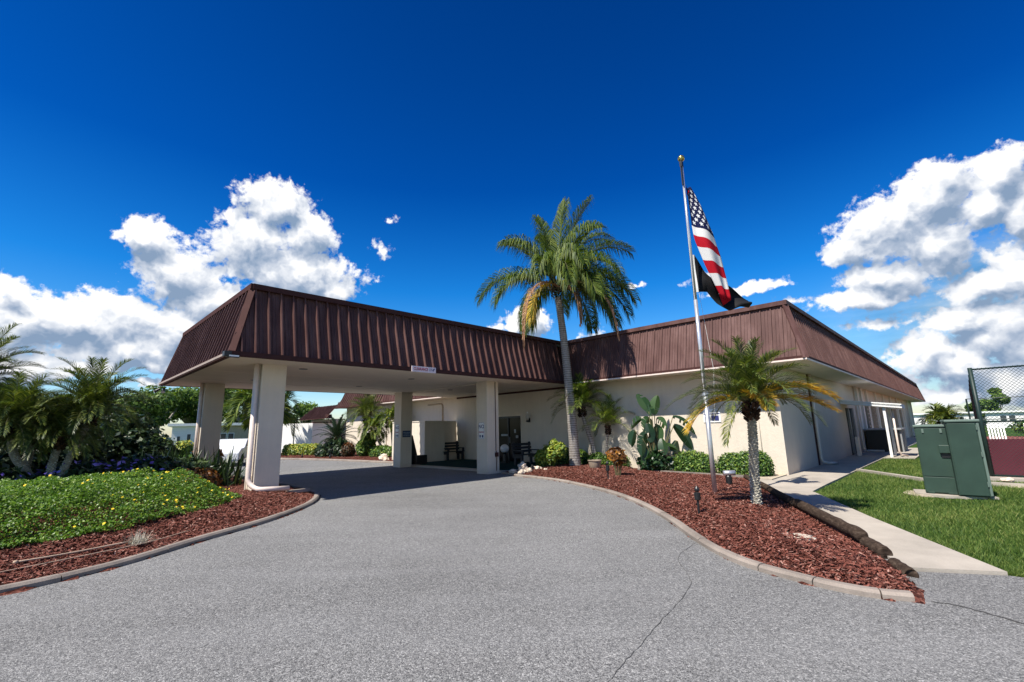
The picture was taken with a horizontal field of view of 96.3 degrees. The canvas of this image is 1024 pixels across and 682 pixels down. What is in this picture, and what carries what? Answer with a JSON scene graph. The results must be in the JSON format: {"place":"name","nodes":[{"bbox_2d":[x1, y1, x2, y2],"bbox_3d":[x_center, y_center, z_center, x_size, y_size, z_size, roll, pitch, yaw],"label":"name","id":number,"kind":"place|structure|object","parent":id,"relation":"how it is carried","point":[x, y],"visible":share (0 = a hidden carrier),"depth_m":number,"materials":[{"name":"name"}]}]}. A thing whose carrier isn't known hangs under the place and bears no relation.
{"place":"outdoors","nodes":[
{"label":"outdoors","id":0,"kind":"place"},
{"bbox_2d":[219,438,247,465],"bbox_3d":[-16.016,6.338,26.194,1.750,1.449,4.245,2,-11,-17],"label":"fence","id":1,"kind":"object","parent":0,"point":[239,445],"visible":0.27,"depth_m":25.48,"materials":[{"name":"white paint"}]},
{"bbox_2d":[0,459,1023,681],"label":"driveway","id":2,"kind":"structure","parent":0,"point":[370,572],"depth_m":4.30,"materials":[{"name":"grey asphalt"}]},
{"bbox_2d":[0,475,319,592],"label":"kerb","id":3,"kind":"structure","parent":2,"relation":"on","point":[47,580],"depth_m":6.39,"materials":[{"name":"concrete"}]},
{"bbox_2d":[245,458,392,463],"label":"kerb","id":4,"kind":"structure","parent":2,"relation":"on","point":[371,461],"depth_m":27.37,"materials":[{"name":"concrete"}]},
{"bbox_2d":[158,283,563,491],"bbox_3d":[-5.098,2.525,18.202,8.897,5.470,13.260,-12,-15,43],"label":"porte cochere","id":5,"kind":"object","parent":2,"relation":"on","point":[280,341],"visible":0.95,"depth_m":14.41,"materials":[{"name":"red metal"}]},
{"bbox_2d":[222,351,239,357],"bbox_3d":[-6.577,0.317,10.734,0.205,0.140,0.320,-12,-15,43],"label":"floodlight","id":6,"kind":"object","parent":5,"relation":"attached to","point":[227,354],"visible":1,"depth_m":10.65,"materials":[{"name":"white metal"}]},
{"bbox_2d":[412,366,435,372],"bbox_3d":[-2.775,0.901,14.453,0.030,0.180,0.900,-12,-15,43],"label":"clearance sign","id":7,"kind":"object","parent":5,"relation":"attached to","point":[423,369],"visible":1,"depth_m":14.44,"materials":[{"name":"white metal"}]},
{"bbox_2d":[479,422,483,438],"bbox_3d":[-1.178,3.457,17.669,0.310,0.620,0.014,-12,-15,43],"label":"no parking sign","id":8,"kind":"object","parent":5,"relation":"attached to","point":[481,430],"visible":1,"depth_m":17.66,"materials":[{"name":"white metal"}]},
{"bbox_2d":[608,542,696,681],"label":"asphalt crack","id":9,"kind":"object","parent":2,"relation":"on","point":[656,625],"visible":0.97,"depth_m":3.79,"materials":[{"name":"grey asphalt"}]},
{"bbox_2d":[501,472,914,601],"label":"kerb","id":10,"kind":"structure","parent":2,"relation":"on","point":[855,589],"depth_m":5.20,"materials":[{"name":"concrete"}]},
{"bbox_2d":[0,0,1023,437],"label":"sky","id":11,"kind":"structure","parent":0,"point":[858,165],"materials":[{"name":"blue"}]},
{"bbox_2d":[167,422,1023,457],"bbox_3d":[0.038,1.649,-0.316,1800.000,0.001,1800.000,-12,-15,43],"label":"ground","id":12,"kind":"structure","parent":0,"point":[1008,429],"depth_m":49.94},
{"bbox_2d":[109,390,173,427],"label":"broadleaf tree","id":13,"kind":"object","parent":12,"relation":"on","point":[155,415],"visible":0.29,"depth_m":56.80,"materials":[{"name":"green plant"}]},
{"bbox_2d":[0,476,320,595],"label":"mulch bed","id":14,"kind":"object","parent":12,"relation":"on","point":[21,589],"visible":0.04,"depth_m":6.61,"materials":[{"name":"brown wood"}]},
{"bbox_2d":[0,322,47,389],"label":"tall date palm","id":15,"kind":"object","parent":14,"relation":"on","point":[3,343],"visible":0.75,"depth_m":10.88,"materials":[{"name":"green plant"}]},
{"bbox_2d":[0,370,81,472],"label":"date palm clump","id":16,"kind":"object","parent":14,"relation":"on","point":[13,395],"visible":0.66,"depth_m":9.99,"materials":[{"name":"green plant"}]},
{"bbox_2d":[0,385,93,468],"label":"bed palm","id":17,"kind":"object","parent":14,"relation":"on","point":[31,456],"visible":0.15,"depth_m":10.24,"materials":[{"name":"green plant"}]},
{"bbox_2d":[0,391,117,474],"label":"date palm clump","id":18,"kind":"object","parent":14,"relation":"on","point":[59,442],"visible":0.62,"depth_m":10.34,"materials":[{"name":"green plant"}]},
{"bbox_2d":[13,541,127,563],"bbox_3d":[-5.834,2.808,6.126,0.050,0.044,1.175,-7,-12,28],"label":"dry stalk","id":19,"kind":"object","parent":14,"relation":"on","point":[16,561],"visible":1,"depth_m":6.04,"materials":[{"name":"brown plant"}]},
{"bbox_2d":[18,356,161,476],"bbox_3d":[-10.033,2.024,10.940,2.549,3.504,2.606,-12,-15,43],"label":"date palm clump","id":20,"kind":"object","parent":14,"relation":"on","point":[99,393],"visible":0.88,"depth_m":10.72,"materials":[{"name":"green plant"}]},
{"bbox_2d":[0,406,182,473],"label":"dark backdrop shrub","id":21,"kind":"object","parent":14,"relation":"on","point":[133,441],"visible":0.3,"depth_m":13.78,"materials":[{"name":"green plant"}]},
{"bbox_2d":[0,530,188,572],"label":"dry stalk","id":22,"kind":"object","parent":14,"relation":"on","point":[91,553],"visible":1,"depth_m":6.09,"materials":[{"name":"brown plant"}]},
{"bbox_2d":[0,453,218,508],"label":"petunia bank","id":23,"kind":"structure","parent":14,"relation":"on","point":[160,463],"depth_m":11.32,"materials":[{"name":"purple plant"}]},
{"bbox_2d":[0,466,241,548],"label":"flowering ground cover","id":24,"kind":"object","parent":14,"relation":"on","point":[57,491],"visible":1,"depth_m":7.67,"materials":[{"name":"green plant"}]},
{"bbox_2d":[124,529,151,545],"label":"grass tuft","id":25,"kind":"object","parent":14,"relation":"on","point":[141,540],"visible":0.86,"depth_m":6.72,"materials":[{"name":"plant"}]},
{"bbox_2d":[104,442,245,480],"bbox_3d":[-9.760,3.650,13.912,4.141,1.218,3.906,2,-11,-16],"label":"blade leaf clump","id":26,"kind":"object","parent":14,"relation":"on","point":[198,454],"visible":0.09,"depth_m":13.85,"materials":[{"name":"green plant"}]},
{"bbox_2d":[167,467,223,494],"bbox_3d":[-8.062,3.692,11.701,1.050,0.923,1.420,-4,-11,12],"label":"bronze croton","id":27,"kind":"object","parent":14,"relation":"on","point":[210,475],"visible":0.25,"depth_m":11.66,"materials":[{"name":"brown plant"}]},
{"bbox_2d":[190,452,245,486],"bbox_3d":[-8.626,3.786,13.811,2.522,1.059,2.816,-1,-11,-3],"label":"blade leaf clump","id":28,"kind":"object","parent":14,"relation":"on","point":[237,478],"visible":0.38,"depth_m":13.45,"materials":[{"name":"green plant"}]},
{"bbox_2d":[135,383,198,429],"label":"broadleaf tree","id":29,"kind":"object","parent":12,"relation":"on","point":[179,395],"visible":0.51,"depth_m":64.72,"materials":[{"name":"green plant"}]},
{"bbox_2d":[168,423,195,443],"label":"mobile home","id":30,"kind":"object","parent":12,"relation":"on","point":[183,431],"visible":0.47,"depth_m":48.30,"materials":[{"name":"blue"}]},
{"bbox_2d":[166,387,199,423],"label":"broadleaf tree","id":31,"kind":"object","parent":12,"relation":"on","point":[186,419],"visible":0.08,"depth_m":69.08,"materials":[{"name":"green plant"}]},
{"bbox_2d":[175,440,193,454],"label":"pale flower bush","id":32,"kind":"object","parent":12,"relation":"on","point":[188,445],"visible":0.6,"depth_m":42.85,"materials":[{"name":"yellow plant"}]},
{"bbox_2d":[186,387,237,422],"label":"broadleaf tree","id":33,"kind":"object","parent":12,"relation":"on","point":[194,411],"visible":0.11,"depth_m":68.77,"materials":[{"name":"green plant"}]},
{"bbox_2d":[220,423,248,438],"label":"mobile home","id":34,"kind":"object","parent":12,"relation":"on","point":[236,430],"visible":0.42,"depth_m":50.29,"materials":[{"name":"teal paint"}]},
{"bbox_2d":[222,389,250,422],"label":"broadleaf tree","id":35,"kind":"object","parent":12,"relation":"on","point":[237,419],"visible":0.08,"depth_m":69.25,"materials":[{"name":"green plant"}]},
{"bbox_2d":[283,401,323,423],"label":"broadleaf tree","id":36,"kind":"object","parent":12,"relation":"on","point":[307,408],"visible":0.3,"depth_m":80.86,"materials":[{"name":"green plant"}]},
{"bbox_2d":[281,422,333,452],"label":"yard wall","id":37,"kind":"structure","parent":12,"relation":"on","point":[305,433],"depth_m":37.86,"materials":[{"name":"white paint"}]},
{"bbox_2d":[299,405,346,438],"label":"wing","id":38,"kind":"structure","parent":12,"relation":"on","point":[322,412],"depth_m":40.13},
{"bbox_2d":[281,452,392,460],"bbox_3d":[-13.624,7.930,31.321,22.750,0.185,10.750,-12,-15,43],"label":"mulch bed","id":39,"kind":"object","parent":12,"relation":"on","point":[356,458],"visible":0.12,"depth_m":29.11,"materials":[{"name":"red wood"}]},
{"bbox_2d":[221,389,302,436],"bbox_3d":[-18.791,5.460,34.415,5.514,6.400,5.708,-12,-15,43],"label":"queen palm","id":40,"kind":"object","parent":39,"relation":"on","point":[235,411],"visible":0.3,"depth_m":34.08,"materials":[{"name":"green plant"}]},
{"bbox_2d":[281,443,317,454],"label":"clipped hedge","id":41,"kind":"object","parent":39,"relation":"on","point":[299,449],"visible":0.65,"depth_m":32.63,"materials":[{"name":"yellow plant"}]},
{"bbox_2d":[314,437,348,456],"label":"dark fern clump","id":42,"kind":"object","parent":39,"relation":"on","point":[329,446],"visible":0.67,"depth_m":30.01,"materials":[{"name":"green plant"}]},
{"bbox_2d":[312,414,356,448],"bbox_3d":[-11.674,6.312,30.691,3.152,2.796,3.171,-12,-15,43],"label":"sago palm","id":43,"kind":"object","parent":39,"relation":"on","point":[337,430],"visible":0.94,"depth_m":30.49,"materials":[{"name":"green plant"}]},
{"bbox_2d":[340,441,355,456],"bbox_3d":[-10.567,7.058,29.611,1.133,1.147,0.996,-12,-15,43],"label":"round croton","id":44,"kind":"object","parent":39,"relation":"on","point":[347,449],"visible":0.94,"depth_m":29.31,"materials":[{"name":"brown plant"}]},
{"bbox_2d":[341,394,387,454],"bbox_3d":[-9.511,5.389,30.195,3.277,4.369,3.078,-12,-15,43],"label":"date palm","id":45,"kind":"object","parent":39,"relation":"on","point":[367,408],"visible":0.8,"depth_m":29.98,"materials":[{"name":"green plant"}]},
{"bbox_2d":[355,433,376,455],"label":"leafy bush","id":46,"kind":"object","parent":39,"relation":"on","point":[365,445],"visible":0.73,"depth_m":28.96,"materials":[{"name":"green plant"}]},
{"bbox_2d":[357,405,394,445],"bbox_3d":[-8.115,5.653,28.882,3.473,3.367,2.360,-5,-12,20],"label":"date palm","id":47,"kind":"object","parent":39,"relation":"on","point":[376,426],"visible":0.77,"depth_m":28.56,"materials":[{"name":"green plant"}]},
{"bbox_2d":[368,444,391,456],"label":"clipped hedge","id":48,"kind":"object","parent":39,"relation":"on","point":[376,451],"visible":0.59,"depth_m":27.92,"materials":[{"name":"green plant"}]},
{"bbox_2d":[334,393,394,449],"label":"wing","id":49,"kind":"structure","parent":12,"relation":"on","point":[345,401],"depth_m":37.31,"materials":[{"name":"white paint"}]},
{"bbox_2d":[392,421,455,461],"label":"privacy wall","id":50,"kind":"structure","parent":12,"relation":"on","point":[431,438],"depth_m":24.38,"materials":[{"name":"beige paint"}]},
{"bbox_2d":[392,459,517,472],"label":"porch slab","id":51,"kind":"structure","parent":12,"relation":"on","point":[451,468],"depth_m":19.88,"materials":[{"name":"concrete"}]},
{"bbox_2d":[415,459,556,469],"bbox_3d":[-1.446,5.762,21.511,7.100,0.012,3.650,-12,-15,43],"label":"porch carpet","id":52,"kind":"object","parent":51,"relation":"on","point":[470,463],"visible":0.5,"depth_m":21.28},
{"bbox_2d":[411,435,426,463],"bbox_3d":[-4.632,5.322,22.490,0.550,1.370,0.750,-12,-15,43],"label":"folded board","id":53,"kind":"object","parent":52,"relation":"on","point":[418,459],"visible":0.71,"depth_m":22.30,"materials":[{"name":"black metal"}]},
{"bbox_2d":[444,441,463,460],"bbox_3d":[-3.221,5.953,24.924,0.610,0.980,1.250,-12,-15,43],"label":"park bench","id":54,"kind":"object","parent":52,"relation":"on","point":[456,448],"visible":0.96,"depth_m":25.08,"materials":[{"name":"plastic"}]},
{"bbox_2d":[500,444,508,462],"bbox_3d":[-0.344,5.320,21.657,0.409,0.865,0.409,-12,-15,43],"label":"ash urn","id":55,"kind":"object","parent":52,"relation":"on","point":[504,448],"visible":1,"depth_m":21.55,"materials":[{"name":"grey stone"}]},
{"bbox_2d":[511,441,538,464],"bbox_3d":[0.628,5.020,20.523,0.610,0.980,1.250,-12,-15,43],"label":"park bench","id":56,"kind":"object","parent":52,"relation":"on","point":[528,450],"visible":0.88,"depth_m":20.53,"materials":[{"name":"plastic"}]},
{"bbox_2d":[381,300,925,474],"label":"clubhouse","id":57,"kind":"structure","parent":12,"relation":"on","point":[660,360],"depth_m":18.15,"materials":[{"name":"beige paint"}]},
{"bbox_2d":[499,416,520,461],"bbox_3d":[-0.179,4.969,23.179,1.950,2.280,0.155,-12,-15,43],"label":"entrance door","id":58,"kind":"structure","parent":57,"relation":"in","point":[509,426],"depth_m":23.14,"materials":[{"name":"black glass"}]},
{"bbox_2d":[703,409,720,421],"bbox_3d":[7.056,2.636,16.188,0.600,0.460,0.040,-12,-15,43],"label":"wall plaque","id":59,"kind":"object","parent":57,"relation":"attached to","point":[718,418],"depth_m":16.11,"materials":[{"name":"white paint"}]},
{"bbox_2d":[845,408,856,454],"bbox_3d":[17.129,4.559,23.189,0.140,2.300,2.300,-12,-15,43],"label":"side door","id":60,"kind":"structure","parent":57,"relation":"in","point":[849,411],"depth_m":23.28,"materials":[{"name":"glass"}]},
{"bbox_2d":[505,464,924,603],"bbox_3d":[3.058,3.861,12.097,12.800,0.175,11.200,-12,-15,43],"label":"mulch bed","id":61,"kind":"object","parent":12,"relation":"on","point":[918,593],"visible":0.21,"depth_m":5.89,"materials":[{"name":"brown wood"}]},
{"bbox_2d":[534,438,567,466],"bbox_3d":[1.519,4.400,17.985,1.344,1.153,0.746,-3,-11,8],"label":"bright bush","id":62,"kind":"object","parent":61,"relation":"on","point":[551,452],"visible":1,"depth_m":17.81,"materials":[{"name":"green plant"}]},
{"bbox_2d":[473,195,640,465],"bbox_3d":[2.218,-0.784,19.379,6.229,11.953,5.768,-12,-15,43],"label":"queen palm","id":63,"kind":"object","parent":61,"relation":"on","point":[566,259],"visible":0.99,"depth_m":19.05,"materials":[{"name":"green plant"}]},
{"bbox_2d":[546,372,615,453],"bbox_3d":[3.029,3.155,19.114,3.114,4.046,2.936,-12,-15,43],"label":"palm tree","id":64,"kind":"object","parent":61,"relation":"on","point":[580,391],"depth_m":18.95,"materials":[{"name":"green plant"}]},
{"bbox_2d":[556,447,630,467],"bbox_3d":[3.168,4.829,18.944,3.793,0.884,0.910,-12,-15,43],"label":"hedge","id":65,"kind":"object","parent":61,"relation":"on","point":[585,456],"visible":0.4,"depth_m":18.84,"materials":[{"name":"green plant"}]},
{"bbox_2d":[588,459,601,468],"bbox_3d":[3.088,4.615,17.065,0.530,0.365,0.530,-12,-15,43],"label":"planter bowl","id":66,"kind":"object","parent":61,"relation":"on","point":[594,463],"visible":0.91,"depth_m":16.89,"materials":[{"name":"beige ceramic"}]},
{"bbox_2d":[578,395,635,455],"bbox_3d":[3.904,3.586,18.625,2.436,2.938,2.536,-12,-15,43],"label":"palm tree","id":67,"kind":"object","parent":61,"relation":"on","point":[607,415],"depth_m":18.45,"materials":[{"name":"green plant"}]},
{"bbox_2d":[605,446,626,475],"bbox_3d":[3.259,3.770,14.257,0.801,1.022,0.600,-12,-15,43],"label":"croton","id":68,"kind":"object","parent":61,"relation":"on","point":[616,455],"visible":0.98,"depth_m":14.15,"materials":[{"name":"orange plant"}]},
{"bbox_2d":[628,394,694,471],"bbox_3d":[5.343,3.323,16.449,2.074,2.896,1.440,-8,-13,32],"label":"bird of paradise","id":69,"kind":"object","parent":61,"relation":"on","point":[651,458],"visible":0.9,"depth_m":16.48,"materials":[{"name":"green plant"}]},
{"bbox_2d":[678,155,716,493],"bbox_3d":[4.511,-0.643,11.066,0.368,8.365,0.270,2,-11,-18],"label":"flagpole","id":70,"kind":"object","parent":61,"relation":"on","point":[681,158],"visible":0.91,"depth_m":10.83,"materials":[{"name":"metal"}]},
{"bbox_2d":[686,186,730,304],"bbox_3d":[4.861,-2.418,11.426,0.832,3.111,0.404,-1,-11,-3],"label":"national flag","id":71,"kind":"object","parent":70,"relation":"hanging from","point":[704,238],"visible":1,"depth_m":11.28,"materials":[{"name":"fabric"}]},
{"bbox_2d":[692,255,751,310],"bbox_3d":[5.210,-1.462,11.382,1.353,1.480,0.226,-1,-11,-2],"label":"black flag","id":72,"kind":"object","parent":70,"relation":"hanging from","point":[704,282],"visible":0.77,"depth_m":11.37,"materials":[{"name":"fabric"}]},
{"bbox_2d":[694,486,700,513],"bbox_3d":[3.293,2.827,8.121,0.107,0.497,0.110,-12,-15,43],"label":"path light","id":73,"kind":"object","parent":61,"relation":"on","point":[697,496],"visible":0.94,"depth_m":8.10,"materials":[{"name":"black metal"}]},
{"bbox_2d":[723,470,735,483],"bbox_3d":[5.506,3.473,11.589,0.278,0.393,0.149,-3,-11,7],"label":"spotlight","id":74,"kind":"object","parent":61,"relation":"on","point":[728,474],"visible":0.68,"depth_m":11.56,"materials":[{"name":"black metal"}]},
{"bbox_2d":[662,334,843,504],"bbox_3d":[4.646,1.530,8.945,2.876,3.298,2.656,-12,-15,43],"label":"pygmy date palm","id":75,"kind":"object","parent":61,"relation":"on","point":[750,387],"visible":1,"depth_m":8.73,"materials":[{"name":"green plant"}]},
{"bbox_2d":[760,481,793,506],"bbox_3d":[5.952,3.422,10.360,0.163,0.161,3.509,-5,-11,17],"label":"landscape timber","id":76,"kind":"object","parent":61,"relation":"on","point":[788,499],"visible":0.76,"depth_m":9.96,"materials":[{"name":"brown wood"}]},
{"bbox_2d":[792,499,868,540],"bbox_3d":[5.067,2.852,7.456,0.186,0.188,2.826,-4,-11,16],"label":"landscape timber","id":77,"kind":"object","parent":61,"relation":"on","point":[857,533],"visible":0.96,"depth_m":6.92,"materials":[{"name":"brown wood"}]},
{"bbox_2d":[846,535,892,558],"bbox_3d":[4.699,2.677,6.049,0.186,0.176,1.062,-5,-11,17],"label":"landscape timber","id":78,"kind":"object","parent":61,"relation":"on","point":[877,548],"visible":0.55,"depth_m":5.71,"materials":[{"name":"brown wood"}]},
{"bbox_2d":[887,558,918,577],"bbox_3d":[4.337,2.538,5.078,0.154,0.156,0.466,-5,-11,19],"label":"landscape timber","id":79,"kind":"object","parent":61,"relation":"on","point":[904,568],"visible":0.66,"depth_m":4.99,"materials":[{"name":"brown wood"}]},
{"bbox_2d":[669,470,786,479],"bbox_3d":[6.396,4.482,15.462,4.750,0.070,1.560,-12,-15,43],"label":"gravel strip","id":80,"kind":"object","parent":12,"relation":"on","point":[776,476],"visible":0.15,"depth_m":13.90,"materials":[{"name":"beige gravel"}]},
{"bbox_2d":[637,468,742,477],"bbox_3d":[5.759,4.458,15.494,0.699,0.100,4.202,5,-13,-30],"label":"bed edging","id":81,"kind":"object","parent":80,"relation":"on","point":[737,476],"visible":0.26,"depth_m":15.03,"materials":[{"name":"concrete"}]},
{"bbox_2d":[672,449,716,472],"bbox_3d":[6.282,4.159,15.818,1.627,0.878,0.923,-12,-15,43],"label":"round hedge","id":82,"kind":"object","parent":80,"relation":"on","point":[691,461],"visible":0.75,"depth_m":15.56,"materials":[{"name":"green plant"}]},
{"bbox_2d":[715,449,775,476],"bbox_3d":[7.398,3.898,14.695,1.823,0.915,1.057,-12,-15,43],"label":"round hedge","id":83,"kind":"object","parent":80,"relation":"on","point":[738,463],"visible":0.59,"depth_m":14.42,"materials":[{"name":"green plant"}]},
{"bbox_2d":[913,411,981,424],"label":"mobile home","id":84,"kind":"object","parent":12,"relation":"on","point":[916,416],"visible":0.12,"depth_m":87.02,"materials":[{"name":"white"}]},
{"bbox_2d":[964,399,1000,425],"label":"distant tree","id":85,"kind":"object","parent":12,"relation":"on","point":[981,402],"visible":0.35,"depth_m":99.61,"materials":[{"name":"green plant"}]},
{"bbox_2d":[987,387,1010,408],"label":"distant tree","id":86,"kind":"object","parent":12,"relation":"on","point":[1001,400],"visible":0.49,"depth_m":102.23,"materials":[{"name":"green plant"}]},
{"bbox_2d":[981,410,1023,427],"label":"mobile home","id":87,"kind":"object","parent":12,"relation":"on","point":[1002,416],"visible":0.59,"depth_m":75.98,"materials":[{"name":"white"}]},
{"bbox_2d":[987,436,1023,438],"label":"court surface","id":88,"kind":"object","parent":12,"relation":"on","point":[1015,437],"depth_m":37.75,"materials":[{"name":"white"}]},
{"bbox_2d":[965,396,1023,419],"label":"court fence","id":89,"kind":"object","parent":88,"relation":"on","point":[985,398],"visible":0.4,"depth_m":31.91,"materials":[{"name":"green metal"}]},
{"bbox_2d":[967,365,1023,476],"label":"chain link fence","id":90,"kind":"object","parent":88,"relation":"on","point":[1004,457],"visible":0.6,"depth_m":12.41,"materials":[{"name":"grey metal"}]},
{"bbox_2d":[986,424,1006,438],"bbox_3d":[22.488,4.538,21.227,0.630,1.358,1.662,-12,-15,43],"label":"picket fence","id":91,"kind":"object","parent":88,"relation":"on","point":[997,432],"visible":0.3,"depth_m":21.60,"materials":[{"name":"white paint"}]},
{"bbox_2d":[990,476,1023,482],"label":"fence footing","id":92,"kind":"object","parent":12,"relation":"on","point":[996,478],"depth_m":12.08,"materials":[{"name":"concrete"}]},
{"bbox_2d":[1007,419,1023,432],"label":"hedge","id":93,"kind":"object","parent":12,"relation":"on","point":[1016,427],"visible":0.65,"depth_m":39.33,"materials":[{"name":"green plant"}]},
{"bbox_2d":[760,436,1007,575],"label":"sidewalk","id":94,"kind":"structure","parent":0,"point":[917,553],"depth_m":7.33,"materials":[{"name":"concrete"}]},
{"bbox_2d":[855,437,861,455],"bbox_3d":[16.405,4.986,21.705,0.120,0.864,0.400,-12,-15,43],"label":"leaning panel","id":95,"kind":"object","parent":94,"relation":"on","point":[858,446],"visible":1,"depth_m":21.59,"materials":[{"name":"grey"}]},
{"bbox_2d":[884,448,918,458],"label":"side patio","id":96,"kind":"structure","parent":0,"point":[913,453],"depth_m":21.54,"materials":[{"name":"concrete"}]},
{"bbox_2d":[840,400,908,456],"bbox_3d":[17.021,4.029,21.404,2.234,2.615,1.885,-12,-15,43],"label":"door awning","id":97,"kind":"object","parent":96,"relation":"on","point":[877,404],"depth_m":20.66,"materials":[{"name":"white paint"}]},
{"bbox_2d":[863,428,907,451],"bbox_3d":[20.247,5.325,24.785,1.580,1.185,2.300,-12,-15,43],"label":"equipment enclosure","id":98,"kind":"object","parent":96,"relation":"on","point":[877,439],"visible":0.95,"depth_m":24.15,"materials":[{"name":"black metal"}]},
{"bbox_2d":[815,444,1023,577],"bbox_3d":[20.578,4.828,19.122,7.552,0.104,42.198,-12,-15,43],"label":"lawn grass","id":99,"kind":"structure","parent":0,"point":[888,465],"depth_m":8.40,"materials":[{"name":"green plant"}]},
{"bbox_2d":[856,469,1023,486],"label":"lawn edging","id":100,"kind":"object","parent":99,"relation":"on","point":[920,478],"visible":0.39,"depth_m":12.88,"materials":[{"name":"concrete"}]},
{"bbox_2d":[915,402,971,424],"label":"palm","id":101,"kind":"object","parent":99,"relation":"on","point":[938,413],"visible":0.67,"depth_m":42.95,"materials":[{"name":"green plant"}]},
{"bbox_2d":[903,486,1018,499],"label":"bare ground","id":102,"kind":"structure","parent":0,"point":[913,492],"depth_m":10.33,"materials":[{"name":"brown soil"}]},
{"bbox_2d":[913,489,998,499],"bbox_3d":[9.578,3.342,9.954,1.380,0.050,0.980,-12,-15,43],"label":"concrete pad","id":103,"kind":"object","parent":102,"relation":"on","point":[923,492],"visible":0.59,"depth_m":9.73,"materials":[{"name":"beige concrete"}]},
{"bbox_2d":[912,424,957,494],"bbox_3d":[9.524,2.615,10.246,0.640,1.470,0.717,-12,-15,43],"label":"utility cabinet","id":104,"kind":"object","parent":103,"relation":"on","point":[935,458],"visible":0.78,"depth_m":10.07,"materials":[{"name":"green metal"}]},
{"bbox_2d":[940,419,993,496],"bbox_3d":[9.732,2.478,9.822,0.560,1.570,0.603,-9,-13,35],"label":"utility cabinet","id":105,"kind":"object","parent":103,"relation":"on","point":[968,460],"visible":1,"depth_m":9.60,"materials":[{"name":"green metal"}]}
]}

